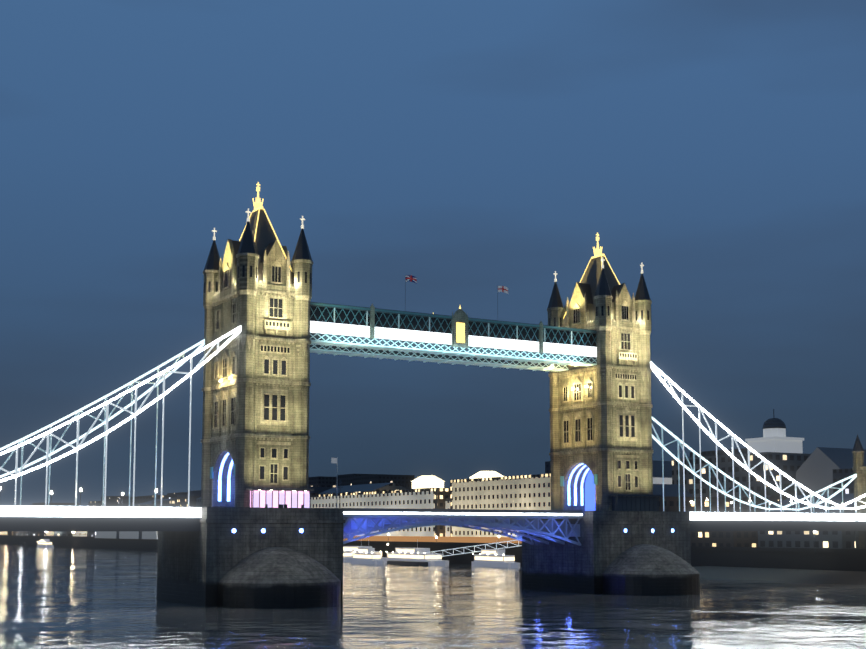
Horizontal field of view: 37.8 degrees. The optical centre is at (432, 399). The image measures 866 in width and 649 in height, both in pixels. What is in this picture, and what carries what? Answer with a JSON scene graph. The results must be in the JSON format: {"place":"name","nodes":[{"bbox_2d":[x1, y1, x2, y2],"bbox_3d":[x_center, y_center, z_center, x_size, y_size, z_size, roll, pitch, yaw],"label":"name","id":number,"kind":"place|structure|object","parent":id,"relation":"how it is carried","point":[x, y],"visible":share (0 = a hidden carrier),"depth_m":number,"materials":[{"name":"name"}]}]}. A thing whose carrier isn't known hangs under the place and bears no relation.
{"place":"outdoors","nodes":[
{"label":"outdoors","id":0,"kind":"place"},
{"bbox_2d":[0,487,842,544],"bbox_3d":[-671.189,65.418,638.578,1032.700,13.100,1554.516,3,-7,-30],"label":"street lamps","id":1,"kind":"object","parent":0,"point":[80,490],"visible":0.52,"depth_m":294.56,"materials":[{"name":"grey metal"}]},
{"bbox_2d":[0,544,865,648],"bbox_3d":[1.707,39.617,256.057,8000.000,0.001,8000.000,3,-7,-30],"label":"river","id":2,"kind":"structure","parent":0,"point":[56,597],"depth_m":197.91,"materials":[{"name":"grey liquid"}]},
{"bbox_2d":[37,539,53,547],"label":"river boat","id":3,"kind":"object","parent":2,"relation":"on","point":[45,543],"visible":0.98,"depth_m":955.34,"materials":[{"name":"white metal"}]},
{"bbox_2d":[157,507,344,608],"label":"pier","id":4,"kind":"structure","parent":2,"relation":"in","point":[257,558],"depth_m":221.06,"materials":[{"name":"stone"}]},
{"bbox_2d":[0,505,200,530],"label":"side span","id":5,"kind":"object","parent":4,"relation":"on","point":[83,518],"visible":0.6,"depth_m":212.16,"materials":[{"name":"grey metal"}]},
{"bbox_2d":[201,182,312,506],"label":"tower","id":6,"kind":"structure","parent":4,"relation":"on","point":[257,287],"depth_m":233.05,"materials":[{"name":"stone"}]},
{"bbox_2d":[0,339,204,505],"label":"chain","id":7,"kind":"object","parent":6,"relation":"attached to","point":[179,355],"visible":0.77,"depth_m":233.25,"materials":[{"name":"white metal"}]},
{"bbox_2d":[0,326,240,506],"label":"chain","id":8,"kind":"object","parent":6,"relation":"hanging from","point":[237,330],"visible":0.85,"depth_m":216.41,"materials":[{"name":"white metal"}]},
{"bbox_2d":[310,302,596,371],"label":"level walkways","id":9,"kind":"structure","parent":6,"relation":"attached to","point":[459,337],"depth_m":255.59,"materials":[{"name":"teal metal"}]},
{"bbox_2d":[406,275,507,293],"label":"flags","id":10,"kind":"object","parent":9,"relation":"on","point":[411,278],"visible":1,"depth_m":252.94,"materials":[{"name":"red fabric"}]},
{"bbox_2d":[246,488,313,507],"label":"pavilion","id":11,"kind":"structure","parent":4,"relation":"on","point":[283,498],"depth_m":226.73,"materials":[{"name":"glass"}]},
{"bbox_2d":[331,457,342,507],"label":"flagpole","id":12,"kind":"object","parent":4,"relation":"attached to","point":[334,460],"visible":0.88,"depth_m":232.44,"materials":[{"name":"white metal"}]},
{"bbox_2d":[343,508,582,545],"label":"bascules","id":13,"kind":"object","parent":4,"relation":"attached to","point":[366,522],"visible":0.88,"depth_m":252.55,"materials":[{"name":"blue metal"}]},
{"bbox_2d":[343,551,352,561],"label":"river boat","id":14,"kind":"object","parent":2,"relation":"on","point":[347,556],"visible":0.08,"depth_m":524.66,"materials":[{"name":"white"}]},
{"bbox_2d":[343,546,386,559],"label":"river boat","id":15,"kind":"object","parent":2,"relation":"on","point":[352,549],"visible":0.31,"depth_m":538.05,"materials":[{"name":"white metal"}]},
{"bbox_2d":[351,548,384,564],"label":"river boat","id":16,"kind":"object","parent":2,"relation":"on","point":[369,556],"visible":0.9,"depth_m":487.16,"materials":[{"name":"white"}]},
{"bbox_2d":[380,539,448,564],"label":"river boat","id":17,"kind":"object","parent":2,"relation":"on","point":[409,554],"visible":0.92,"depth_m":484.95,"materials":[{"name":"white"}]},
{"bbox_2d":[387,540,521,564],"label":"gangway","id":18,"kind":"object","parent":2,"relation":"in","point":[407,562],"visible":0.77,"depth_m":472.00,"materials":[{"name":"white metal"}]},
{"bbox_2d":[471,549,519,567],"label":"river boat","id":19,"kind":"object","parent":2,"relation":"on","point":[491,558],"visible":0.98,"depth_m":451.59,"materials":[{"name":"white metal"}]},
{"bbox_2d":[519,511,699,595],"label":"pier","id":20,"kind":"structure","parent":2,"relation":"in","point":[641,553],"depth_m":263.63,"materials":[{"name":"stone"}]},
{"bbox_2d":[547,233,652,515],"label":"tower","id":21,"kind":"structure","parent":20,"relation":"on","point":[601,450],"depth_m":274.92,"materials":[{"name":"stone"}]},
{"bbox_2d":[652,417,856,512],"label":"chain","id":22,"kind":"object","parent":21,"relation":"attached to","point":[711,465],"visible":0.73,"depth_m":309.30,"materials":[{"name":"white metal"}]},
{"bbox_2d":[651,362,865,512],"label":"chain","id":23,"kind":"object","parent":21,"relation":"hanging from","point":[714,438],"visible":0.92,"depth_m":287.64,"materials":[{"name":"white metal"}]},
{"bbox_2d":[609,494,661,510],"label":"pavilion","id":24,"kind":"structure","parent":20,"relation":"on","point":[628,502],"depth_m":268.01,"materials":[{"name":"grey metal"}]},
{"bbox_2d":[679,511,865,530],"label":"side span","id":25,"kind":"object","parent":20,"relation":"on","point":[751,521],"visible":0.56,"depth_m":291.35,"materials":[{"name":"grey metal"}]},
{"bbox_2d":[852,434,865,548],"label":"abutment tower","id":26,"kind":"structure","parent":2,"relation":"on","point":[859,467],"depth_m":334.86,"materials":[{"name":"stone"}]},
{"bbox_2d":[0,535,865,584],"bbox_3d":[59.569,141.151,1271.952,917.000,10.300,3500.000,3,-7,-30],"label":"bank ground","id":27,"kind":"structure","parent":0,"point":[828,565],"depth_m":358.96,"materials":[{"name":"grey concrete"}]},
{"bbox_2d":[95,531,157,538],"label":"floodlit warehouse","id":28,"kind":"structure","parent":27,"relation":"on","point":[129,534],"depth_m":852.60,"materials":[{"name":"grey"}]},
{"bbox_2d":[652,409,865,496],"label":"buildings","id":29,"kind":"structure","parent":27,"relation":"on","point":[814,472],"depth_m":436.34,"materials":[{"name":"grey stone"}]},
{"bbox_2d":[751,484,808,511],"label":"tree","id":30,"kind":"object","parent":27,"relation":"on","point":[775,494],"visible":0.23,"depth_m":399.88,"materials":[{"name":"green plant"}]},
{"bbox_2d":[0,0,865,505],"label":"sky","id":31,"kind":"structure","parent":0,"point":[466,149],"materials":[{"name":"blue"}]},
{"bbox_3d":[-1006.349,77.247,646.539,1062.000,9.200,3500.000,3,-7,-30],"label":"bank ground","id":32,"kind":"structure","parent":0,"visible":0},
{"bbox_2d":[0,448,855,548],"bbox_3d":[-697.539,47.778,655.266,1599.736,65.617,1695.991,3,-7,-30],"label":"distant buildings","id":33,"kind":"structure","parent":32,"relation":"on","point":[521,492],"depth_m":469.57,"materials":[{"name":"grey"}]},
{"bbox_2d":[411,471,504,489],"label":"illuminated roofs","id":34,"kind":"structure","parent":33,"relation":"on","point":[427,482],"depth_m":542.13,"materials":[{"name":"white metal"}]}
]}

